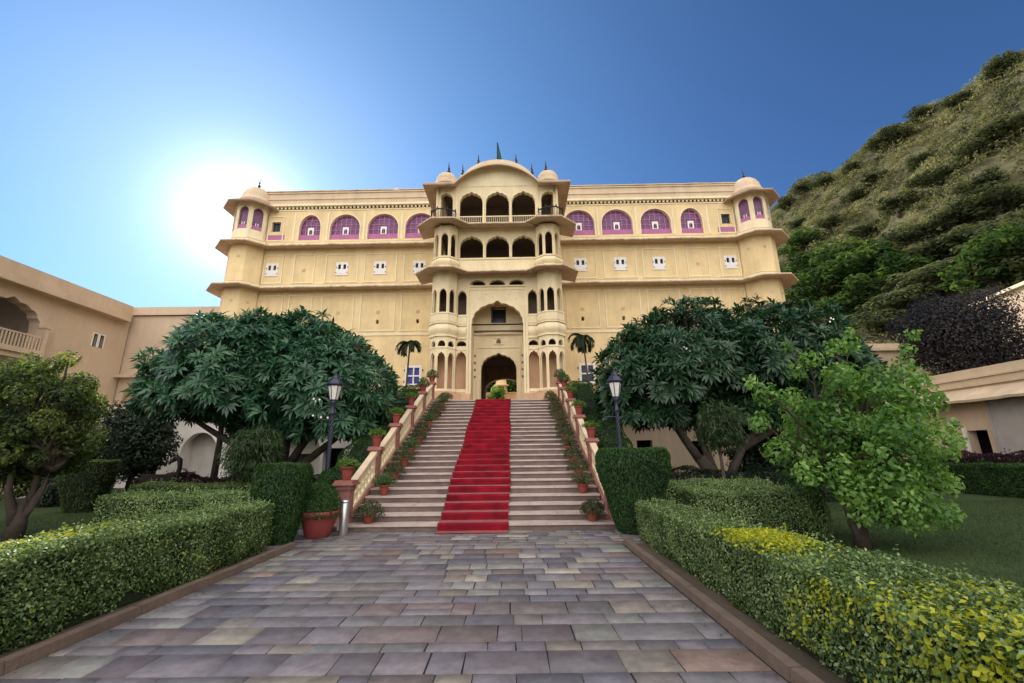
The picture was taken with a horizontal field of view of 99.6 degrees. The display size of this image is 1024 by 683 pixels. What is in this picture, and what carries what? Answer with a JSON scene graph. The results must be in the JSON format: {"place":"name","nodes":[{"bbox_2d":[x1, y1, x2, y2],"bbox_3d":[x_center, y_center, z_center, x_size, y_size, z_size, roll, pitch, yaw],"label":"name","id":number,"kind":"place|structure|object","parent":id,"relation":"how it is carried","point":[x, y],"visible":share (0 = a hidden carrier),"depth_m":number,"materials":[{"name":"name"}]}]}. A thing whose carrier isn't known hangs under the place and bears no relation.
{"place":"outdoors","nodes":[
{"label":"outdoors","id":0,"kind":"place"},
{"bbox_2d":[0,255,133,493],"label":"wing building","id":1,"kind":"structure","parent":0,"point":[44,315],"depth_m":23.08,"materials":[{"name":"paint"}]},
{"bbox_2d":[0,489,301,542],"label":"lawn","id":2,"kind":"structure","parent":0,"point":[37,510],"depth_m":12.12,"materials":[{"name":"green plant"}]},
{"bbox_2d":[0,350,111,541],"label":"clipped round tree","id":3,"kind":"object","parent":2,"relation":"on","point":[48,435],"visible":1,"depth_m":9.16,"materials":[{"name":"green plant"}]},
{"bbox_2d":[24,474,114,506],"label":"dark bush","id":4,"kind":"object","parent":2,"relation":"on","point":[50,497],"visible":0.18,"depth_m":14.85,"materials":[{"name":"green plant"}]},
{"bbox_2d":[41,430,132,484],"bbox_3d":[-18.047,5.045,17.863,3.682,2.942,3.322,-1,-14,0],"label":"dark bush","id":5,"kind":"object","parent":2,"relation":"on","point":[106,452],"visible":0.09,"depth_m":18.21,"materials":[{"name":"green plant"}]},
{"bbox_2d":[55,459,121,512],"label":"clipped shrub","id":6,"kind":"object","parent":2,"relation":"on","point":[79,492],"visible":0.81,"depth_m":13.16,"materials":[{"name":"green plant"}]},
{"bbox_2d":[89,400,183,491],"bbox_3d":[-17.484,4.844,20.379,3.416,4.434,3.082,-1,-14,0],"label":"dark creeper tree","id":7,"kind":"object","parent":2,"relation":"on","point":[147,441],"visible":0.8,"depth_m":19.77,"materials":[{"name":"green plant"}]},
{"bbox_2d":[0,497,274,652],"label":"path hedge","id":8,"kind":"object","parent":2,"relation":"on","point":[53,582],"visible":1,"depth_m":4.67,"materials":[{"name":"green plant"}]},
{"bbox_2d":[140,455,195,482],"bbox_3d":[-12.587,5.026,15.883,1.913,1.699,0.240,-1,-14,0],"label":"garden ornament","id":9,"kind":"object","parent":2,"relation":"on","point":[165,477],"visible":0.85,"depth_m":15.80,"materials":[{"name":"metal"}]},
{"bbox_2d":[90,486,251,524],"bbox_3d":[-6.839,3.616,9.259,4.294,1.029,1.474,-4,-15,12],"label":"lawn hedge","id":10,"kind":"object","parent":2,"relation":"on","point":[128,504],"visible":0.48,"depth_m":8.97,"materials":[{"name":"green plant"}]},
{"bbox_2d":[202,415,231,477],"bbox_3d":[-12.522,4.238,18.468,2.702,4.521,2.257,8,-17,-31],"label":"evergreen tree","id":11,"kind":"object","parent":2,"relation":"on","point":[214,471],"depth_m":18.32,"materials":[{"name":"brown plant"}]},
{"bbox_2d":[128,477,317,508],"bbox_3d":[-8.395,4.500,12.616,6.526,1.038,1.076,-4,-15,13],"label":"lawn hedge","id":12,"kind":"object","parent":2,"relation":"on","point":[159,486],"visible":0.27,"depth_m":12.66,"materials":[{"name":"green plant"}]},
{"bbox_2d":[129,468,332,489],"bbox_3d":[-10.077,5.270,15.863,9.294,1.244,1.212,-4,-15,12],"label":"shrub border","id":13,"kind":"object","parent":2,"relation":"on","point":[186,477],"visible":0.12,"depth_m":15.91,"materials":[{"name":"green plant"}]},
{"bbox_2d":[216,422,286,487],"bbox_3d":[-7.569,3.622,12.501,1.897,2.618,1.925,7,-16,-26],"label":"weeping tree","id":14,"kind":"object","parent":2,"relation":"on","point":[250,454],"visible":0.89,"depth_m":12.31,"materials":[{"name":"green plant"}]},
{"bbox_2d":[118,304,407,462],"bbox_3d":[-8.379,2.135,15.719,9.146,7.191,7.094,-1,-14,0],"label":"plumeria tree","id":15,"kind":"object","parent":2,"relation":"on","point":[250,369],"visible":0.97,"depth_m":13.91,"materials":[{"name":"green plant"}]},
{"bbox_2d":[218,423,352,480],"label":"terrace building","id":16,"kind":"structure","parent":2,"relation":"on","point":[318,463],"depth_m":21.56,"materials":[{"name":"white paint"}]},
{"bbox_2d":[395,340,421,384],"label":"palm tree","id":17,"kind":"object","parent":16,"relation":"on","point":[404,345],"visible":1,"depth_m":23.03,"materials":[{"name":"green plant"}]},
{"bbox_2d":[318,371,345,479],"bbox_3d":[-5.129,2.801,12.202,0.760,4.000,0.424,4,-15,-17],"label":"street lamp","id":18,"kind":"object","parent":2,"relation":"on","point":[334,384],"visible":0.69,"depth_m":12.40,"materials":[{"name":"metal"}]},
{"bbox_2d":[317,385,419,506],"bbox_3d":[-4.561,3.469,16.196,1.272,4.824,9.383,-1,-14,0],"label":"sloping hedge","id":19,"kind":"object","parent":2,"relation":"on","point":[361,444],"visible":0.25,"depth_m":13.13,"materials":[{"name":"green plant"}]},
{"bbox_2d":[0,528,789,682],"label":"path slabs","id":20,"kind":"structure","parent":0,"point":[254,616],"depth_m":4.17,"materials":[{"name":"stone"}]},
{"bbox_2d":[250,461,313,545],"bbox_3d":[-4.459,3.107,8.357,1.043,1.543,0.984,-1,-14,0],"label":"clipped shrub","id":21,"kind":"object","parent":20,"relation":"on","point":[284,487],"visible":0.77,"depth_m":8.07,"materials":[{"name":"green plant"}]},
{"bbox_2d":[299,480,341,538],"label":"potted shrub","id":22,"kind":"object","parent":20,"relation":"on","point":[317,522],"visible":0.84,"depth_m":8.64,"materials":[{"name":"green plant"}]},
{"bbox_2d":[337,499,349,535],"bbox_3d":[-3.473,3.627,8.928,0.213,0.700,0.180,8,-17,-30],"label":"bollard","id":23,"kind":"object","parent":20,"relation":"on","point":[342,523],"visible":0.92,"depth_m":8.87,"materials":[{"name":"silver metal"}]},
{"bbox_2d":[595,446,671,534],"bbox_3d":[2.555,3.094,9.055,1.539,1.759,1.256,-1,-14,0],"label":"clipped shrub","id":24,"kind":"object","parent":20,"relation":"on","point":[629,477],"visible":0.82,"depth_m":8.66,"materials":[{"name":"green plant"}]},
{"bbox_2d":[0,543,849,682],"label":"soil","id":25,"kind":"structure","parent":0,"point":[811,664],"depth_m":4.24,"materials":[{"name":"brown soil"}]},
{"bbox_2d":[0,0,1023,306],"label":"sky","id":26,"kind":"structure","parent":0,"point":[128,128],"materials":[{"name":"blue"}]},
{"bbox_2d":[832,343,912,432],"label":"block building","id":27,"kind":"structure","parent":0,"point":[887,352],"depth_m":28.59,"materials":[{"name":"paint"}]},
{"bbox_2d":[772,67,1023,376],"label":"hill","id":28,"kind":"structure","parent":0,"point":[990,160],"depth_m":67.75,"materials":[{"name":"green plant"}]},
{"bbox_2d":[777,226,828,255],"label":"hillside tree","id":29,"kind":"object","parent":28,"relation":"on","point":[799,241],"visible":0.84,"depth_m":82.43,"materials":[{"name":"green plant"}]},
{"bbox_2d":[780,249,829,275],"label":"hillside tree","id":30,"kind":"object","parent":28,"relation":"on","point":[799,263],"visible":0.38,"depth_m":75.72,"materials":[{"name":"green plant"}]},
{"bbox_2d":[784,265,865,306],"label":"hillside tree","id":31,"kind":"object","parent":28,"relation":"on","point":[805,282],"visible":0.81,"depth_m":59.35,"materials":[{"name":"green plant"}]},
{"bbox_2d":[813,210,850,233],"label":"hillside tree","id":32,"kind":"object","parent":28,"relation":"on","point":[831,220],"visible":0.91,"depth_m":78.74,"materials":[{"name":"green plant"}]},
{"bbox_2d":[807,291,862,319],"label":"hillside tree","id":33,"kind":"object","parent":28,"relation":"on","point":[838,295],"visible":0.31,"depth_m":54.24,"materials":[{"name":"green plant"}]},
{"bbox_2d":[808,237,880,266],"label":"hillside tree","id":34,"kind":"object","parent":28,"relation":"on","point":[818,259],"visible":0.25,"depth_m":63.46,"materials":[{"name":"green plant"}]},
{"bbox_2d":[817,280,891,315],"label":"hillside tree","id":35,"kind":"object","parent":28,"relation":"on","point":[862,298],"visible":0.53,"depth_m":52.10,"materials":[{"name":"green plant"}]},
{"bbox_2d":[844,219,880,240],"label":"hillside tree","id":36,"kind":"object","parent":28,"relation":"on","point":[865,227],"visible":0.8,"depth_m":69.87,"materials":[{"name":"green plant"}]},
{"bbox_2d":[816,239,913,286],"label":"hillside tree","id":37,"kind":"object","parent":28,"relation":"on","point":[866,259],"visible":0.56,"depth_m":53.75,"materials":[{"name":"green plant"}]},
{"bbox_2d":[857,169,890,188],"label":"hillside tree","id":38,"kind":"object","parent":28,"relation":"on","point":[871,177],"visible":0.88,"depth_m":76.89,"materials":[{"name":"green plant"}]},
{"bbox_2d":[849,308,916,341],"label":"hillside tree","id":39,"kind":"object","parent":28,"relation":"on","point":[865,321],"visible":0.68,"depth_m":46.16,"materials":[{"name":"green plant"}]},
{"bbox_2d":[842,252,935,294],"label":"hillside tree","id":40,"kind":"object","parent":28,"relation":"on","point":[883,272],"visible":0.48,"depth_m":49.55,"materials":[{"name":"green plant"}]},
{"bbox_2d":[865,123,918,151],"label":"hillside tree","id":41,"kind":"object","parent":28,"relation":"on","point":[888,134],"visible":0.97,"depth_m":78.67,"materials":[{"name":"green plant"}]},
{"bbox_2d":[849,283,942,326],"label":"hillside tree","id":42,"kind":"object","parent":28,"relation":"on","point":[898,299],"visible":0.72,"depth_m":45.67,"materials":[{"name":"green plant"}]},
{"bbox_2d":[769,49,1023,377],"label":"hillside scrub","id":43,"kind":"object","parent":28,"relation":"on","point":[935,160],"visible":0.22,"depth_m":67.20,"materials":[{"name":"green plant"}]},
{"bbox_2d":[875,189,922,218],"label":"hillside tree","id":44,"kind":"object","parent":28,"relation":"on","point":[885,208],"visible":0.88,"depth_m":62.43,"materials":[{"name":"green plant"}]},
{"bbox_2d":[878,221,942,248],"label":"hillside tree","id":45,"kind":"object","parent":28,"relation":"on","point":[910,234],"visible":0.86,"depth_m":54.69,"materials":[{"name":"green plant"}]},
{"bbox_2d":[902,104,934,122],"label":"hillside tree","id":46,"kind":"object","parent":28,"relation":"on","point":[917,111],"visible":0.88,"depth_m":78.82,"materials":[{"name":"green plant"}]},
{"bbox_2d":[880,261,958,299],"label":"hillside tree","id":47,"kind":"object","parent":28,"relation":"on","point":[895,283],"visible":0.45,"depth_m":45.48,"materials":[{"name":"green plant"}]},
{"bbox_2d":[904,150,938,171],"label":"hillside tree","id":48,"kind":"object","parent":28,"relation":"on","point":[914,162],"visible":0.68,"depth_m":68.64,"materials":[{"name":"green plant"}]},
{"bbox_2d":[906,233,959,262],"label":"hillside tree","id":49,"kind":"object","parent":28,"relation":"on","point":[919,248],"visible":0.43,"depth_m":49.08,"materials":[{"name":"green plant"}]},
{"bbox_2d":[903,161,965,191],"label":"hillside tree","id":50,"kind":"object","parent":28,"relation":"on","point":[926,178],"visible":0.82,"depth_m":58.17,"materials":[{"name":"green plant"}]},
{"bbox_2d":[913,257,967,294],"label":"hillside tree","id":51,"kind":"object","parent":28,"relation":"on","point":[926,277],"visible":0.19,"depth_m":43.28,"materials":[{"name":"green plant"}]},
{"bbox_2d":[918,201,977,236],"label":"hillside tree","id":52,"kind":"object","parent":28,"relation":"on","point":[945,217],"visible":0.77,"depth_m":50.71,"materials":[{"name":"green plant"}]},
{"bbox_2d":[939,90,974,110],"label":"hillside tree","id":53,"kind":"object","parent":28,"relation":"on","point":[955,99],"visible":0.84,"depth_m":70.11,"materials":[{"name":"green plant"}]},
{"bbox_2d":[921,220,1000,258],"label":"hillside tree","id":54,"kind":"object","parent":28,"relation":"on","point":[964,235],"visible":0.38,"depth_m":46.52,"materials":[{"name":"green plant"}]},
{"bbox_2d":[948,166,1010,196],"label":"hillside tree","id":55,"kind":"object","parent":28,"relation":"on","point":[987,175],"visible":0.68,"depth_m":50.39,"materials":[{"name":"green plant"}]},
{"bbox_2d":[936,244,1023,292],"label":"hillside tree","id":56,"kind":"object","parent":28,"relation":"on","point":[955,272],"visible":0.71,"depth_m":36.27,"materials":[{"name":"green plant"}]},
{"bbox_2d":[944,179,1023,221],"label":"hillside tree","id":57,"kind":"object","parent":28,"relation":"on","point":[1010,194],"visible":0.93,"depth_m":47.23,"materials":[{"name":"green plant"}]},
{"bbox_2d":[948,122,1019,160],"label":"hillside tree","id":58,"kind":"object","parent":28,"relation":"on","point":[982,141],"visible":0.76,"depth_m":54.30,"materials":[{"name":"green plant"}]},
{"bbox_2d":[950,210,1023,253],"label":"hillside tree","id":59,"kind":"object","parent":28,"relation":"on","point":[1016,214],"visible":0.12,"depth_m":40.83,"materials":[{"name":"green plant"}]},
{"bbox_2d":[952,241,1023,287],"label":"hillside tree","id":60,"kind":"object","parent":28,"relation":"on","point":[1010,259],"visible":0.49,"depth_m":35.08,"materials":[{"name":"green plant"}]},
{"bbox_2d":[954,222,1023,279],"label":"hillside tree","id":61,"kind":"object","parent":28,"relation":"on","point":[1008,236],"visible":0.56,"depth_m":35.31,"materials":[{"name":"green plant"}]},
{"bbox_2d":[975,281,1023,354],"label":"hill wall","id":62,"kind":"structure","parent":28,"relation":"on","point":[1018,287],"depth_m":26.69,"materials":[{"name":"paint"}]},
{"bbox_2d":[980,50,1023,85],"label":"hillside tree","id":63,"kind":"object","parent":28,"relation":"on","point":[1008,58],"visible":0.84,"depth_m":65.18,"materials":[{"name":"green plant"}]},
{"bbox_2d":[982,109,1023,143],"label":"hillside tree","id":64,"kind":"object","parent":28,"relation":"on","point":[1014,120],"visible":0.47,"depth_m":52.50,"materials":[{"name":"green plant"}]},
{"bbox_2d":[810,491,1023,592],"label":"lawn","id":65,"kind":"structure","parent":0,"point":[969,497],"depth_m":7.75,"materials":[{"name":"green plant"}]},
{"bbox_2d":[567,380,632,447],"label":"sloping hedge","id":66,"kind":"object","parent":65,"relation":"on","point":[605,434],"visible":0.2,"depth_m":15.06,"materials":[{"name":"green plant"}]},
{"bbox_2d":[605,368,629,447],"bbox_3d":[3.011,2.708,12.202,0.615,4.000,0.486,-9,-17,31],"label":"street lamp","id":67,"kind":"object","parent":65,"relation":"on","point":[614,380],"visible":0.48,"depth_m":12.41,"materials":[{"name":"metal"}]},
{"bbox_2d":[665,474,773,503],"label":"lawn hedge","id":68,"kind":"object","parent":65,"relation":"on","point":[671,493],"visible":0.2,"depth_m":11.09,"materials":[{"name":"green plant"}]},
{"bbox_2d":[692,397,749,478],"bbox_3d":[6.053,3.185,12.448,1.572,3.138,1.442,-1,-14,0],"label":"weeping tree","id":69,"kind":"object","parent":65,"relation":"on","point":[716,425],"visible":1,"depth_m":12.43,"materials":[{"name":"green plant"}]},
{"bbox_2d":[586,295,891,478],"bbox_3d":[8.029,1.882,15.549,10.396,7.470,5.683,-1,-14,0],"label":"plumeria tree","id":70,"kind":"object","parent":65,"relation":"on","point":[672,374],"visible":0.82,"depth_m":14.26,"materials":[{"name":"green plant"}]},
{"bbox_2d":[674,479,834,537],"bbox_3d":[4.943,3.361,8.910,2.813,1.092,1.917,-4,-15,11],"label":"lawn hedge","id":71,"kind":"object","parent":65,"relation":"on","point":[802,512],"visible":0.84,"depth_m":8.30,"materials":[{"name":"green plant"}]},
{"bbox_2d":[668,461,853,501],"bbox_3d":[8.057,4.618,14.294,7.387,1.324,1.273,-1,-14,0],"label":"shrub border","id":72,"kind":"object","parent":65,"relation":"on","point":[769,473],"visible":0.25,"depth_m":13.98,"materials":[{"name":"green plant"}]},
{"bbox_2d":[721,420,804,478],"bbox_3d":[9.604,4.276,16.486,3.186,3.026,2.360,-7,-16,23],"label":"dark bush","id":73,"kind":"object","parent":65,"relation":"on","point":[751,455],"visible":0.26,"depth_m":16.00,"materials":[{"name":"green plant"}]},
{"bbox_2d":[634,494,1023,682],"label":"path hedge","id":74,"kind":"object","parent":65,"relation":"on","point":[851,614],"visible":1,"depth_m":3.15,"materials":[{"name":"green plant"}]},
{"bbox_2d":[742,327,968,548],"bbox_3d":[6.249,1.621,7.862,2.953,3.877,2.810,13,-20,-42],"label":"leafy tree","id":75,"kind":"object","parent":65,"relation":"on","point":[864,435],"visible":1,"depth_m":7.32,"materials":[{"name":"green plant"}]},
{"bbox_2d":[904,458,1023,497],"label":"lawn hedge","id":76,"kind":"object","parent":65,"relation":"on","point":[995,479],"visible":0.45,"depth_m":15.02,"materials":[{"name":"green plant"}]},
{"bbox_2d":[928,448,1023,463],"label":"shrub border","id":77,"kind":"object","parent":65,"relation":"on","point":[1004,458],"visible":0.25,"depth_m":16.46,"materials":[{"name":"purple plant"}]},
{"label":"ground","id":78,"kind":"structure","parent":0,"visible":0},
{"bbox_2d":[0,542,295,675],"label":"kerb","id":79,"kind":"structure","parent":78,"relation":"on","point":[23,657],"depth_m":4.32,"materials":[{"name":"stone"}]},
{"bbox_2d":[91,405,217,487],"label":"terrace building","id":80,"kind":"structure","parent":78,"relation":"on","point":[196,450],"depth_m":23.95,"materials":[{"name":"white paint"}]},
{"bbox_2d":[108,306,219,404],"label":"link building","id":81,"kind":"structure","parent":78,"relation":"on","point":[150,327],"depth_m":27.19,"materials":[{"name":"paint"}]},
{"bbox_2d":[332,398,616,531],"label":"staircase","id":82,"kind":"structure","parent":78,"relation":"on","point":[545,494],"depth_m":11.38,"materials":[{"name":"stone"}]},
{"bbox_2d":[353,499,385,523],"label":"potted plant","id":83,"kind":"object","parent":82,"relation":"on","point":[369,516],"visible":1,"depth_m":9.41,"materials":[{"name":"green plant"}]},
{"bbox_2d":[371,472,397,495],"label":"potted plant","id":84,"kind":"object","parent":82,"relation":"on","point":[384,485],"visible":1,"depth_m":10.71,"materials":[{"name":"green plant"}]},
{"bbox_2d":[332,382,436,524],"bbox_3d":[-3.726,2.996,14.848,0.459,4.803,10.248,-1,-14,0],"label":"stone balustrade","id":85,"kind":"object","parent":82,"relation":"on","point":[355,488],"visible":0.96,"depth_m":11.88,"materials":[{"name":"beige stone"}]},
{"bbox_2d":[336,456,359,479],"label":"potted plant","id":86,"kind":"object","parent":85,"relation":"on","point":[347,468],"visible":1,"depth_m":9.73,"materials":[{"name":"green plant"}]},
{"bbox_2d":[434,399,510,533],"bbox_3d":[-0.827,3.811,16.290,1.602,3.965,14.266,-1,-14,0],"label":"red carpet","id":87,"kind":"object","parent":82,"relation":"on","point":[477,499],"visible":1,"depth_m":11.45,"materials":[{"name":"red carpet"}]},
{"bbox_2d":[570,470,593,492],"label":"potted plant","id":88,"kind":"object","parent":82,"relation":"on","point":[583,483],"visible":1,"depth_m":10.71,"materials":[{"name":"green plant"}]},
{"bbox_2d":[556,381,609,518],"bbox_3d":[2.273,2.934,15.095,0.459,4.692,10.168,-1,-14,0],"label":"stone balustrade","id":89,"kind":"object","parent":82,"relation":"on","point":[589,446],"visible":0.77,"depth_m":13.95,"materials":[{"name":"beige stone"}]},
{"bbox_2d":[579,498,604,520],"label":"potted plant","id":90,"kind":"object","parent":82,"relation":"on","point":[592,514],"visible":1,"depth_m":9.41,"materials":[{"name":"green plant"}]},
{"bbox_2d":[206,141,798,460],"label":"palace","id":91,"kind":"structure","parent":78,"relation":"on","point":[477,279],"depth_m":27.52,"materials":[{"name":"yellow paint"}]},
{"bbox_2d":[297,214,321,239],"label":"arched window","id":92,"kind":"structure","parent":91,"relation":"in","point":[311,228],"depth_m":29.19,"materials":[{"name":"purple glass"}]},
{"bbox_2d":[328,214,360,239],"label":"arched window","id":93,"kind":"structure","parent":91,"relation":"in","point":[345,227],"depth_m":29.17,"materials":[{"name":"purple glass"}]},
{"bbox_2d":[366,213,398,238],"bbox_3d":[-8.630,-7.723,29.090,2.160,1.910,0.250,-1,-15,1],"label":"arched window","id":94,"kind":"structure","parent":91,"relation":"in","point":[383,226],"depth_m":29.13,"materials":[{"name":"purple paint"}]},
{"bbox_2d":[403,365,422,385],"bbox_3d":[-6.015,2.086,26.415,1.180,1.260,0.190,-1,-15,1],"label":"blue window","id":95,"kind":"structure","parent":91,"relation":"in","point":[413,377],"depth_m":26.45,"materials":[{"name":"white paint"}]},
{"bbox_2d":[404,212,432,237],"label":"arched window","id":96,"kind":"structure","parent":91,"relation":"in","point":[412,231],"depth_m":29.15,"materials":[{"name":"purple glass"}]},
{"bbox_2d":[565,209,595,234],"bbox_3d":[4.452,-7.918,28.912,2.160,1.910,0.250,-1,-15,1],"label":"arched window","id":97,"kind":"structure","parent":91,"relation":"in","point":[585,225],"depth_m":28.98,"materials":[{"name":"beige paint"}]},
{"bbox_2d":[601,208,633,234],"bbox_3d":[6.967,-7.955,28.877,2.160,1.910,0.250,-1,-15,1],"label":"arched window","id":98,"kind":"structure","parent":91,"relation":"in","point":[613,222],"depth_m":28.92,"materials":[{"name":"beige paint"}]},
{"bbox_2d":[640,208,672,233],"bbox_3d":[9.531,-7.993,28.844,2.120,1.910,0.250,-1,-15,1],"label":"arched window","id":99,"kind":"structure","parent":91,"relation":"in","point":[652,221],"depth_m":28.88,"materials":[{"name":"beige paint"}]},
{"bbox_2d":[680,207,704,232],"bbox_3d":[11.891,-8.028,28.812,1.560,1.910,0.250,-1,-15,1],"label":"arched window","id":100,"kind":"structure","parent":91,"relation":"in","point":[690,221],"depth_m":28.85,"materials":[{"name":"pink paint"}]},
{"bbox_2d":[620,412,805,478],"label":"terrace building","id":101,"kind":"structure","parent":78,"relation":"on","point":[672,443],"depth_m":20.95,"materials":[{"name":"paint"}]},
{"bbox_2d":[623,539,824,682],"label":"kerb","id":102,"kind":"structure","parent":78,"relation":"on","point":[785,666],"depth_m":3.85,"materials":[{"name":"stone"}]},
{"bbox_2d":[874,359,1023,458],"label":"wing building","id":103,"kind":"structure","parent":78,"relation":"on","point":[986,409],"depth_m":18.17,"materials":[{"name":"paint"}]},
{"bbox_2d":[884,285,1023,376],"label":"bougainvillea bush","id":104,"kind":"object","parent":103,"relation":"on","point":[953,340],"visible":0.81,"depth_m":23.22,"materials":[{"name":"purple plant"}]},
{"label":"terrace slab","id":105,"kind":"structure","parent":0,"visible":0},
{"bbox_2d":[567,333,594,382],"bbox_3d":[3.754,1.629,23.087,1.553,4.331,1.506,-1,-14,0],"label":"palm tree","id":106,"kind":"object","parent":105,"relation":"on","point":[580,342],"visible":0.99,"depth_m":23.32,"materials":[{"name":"green plant"}]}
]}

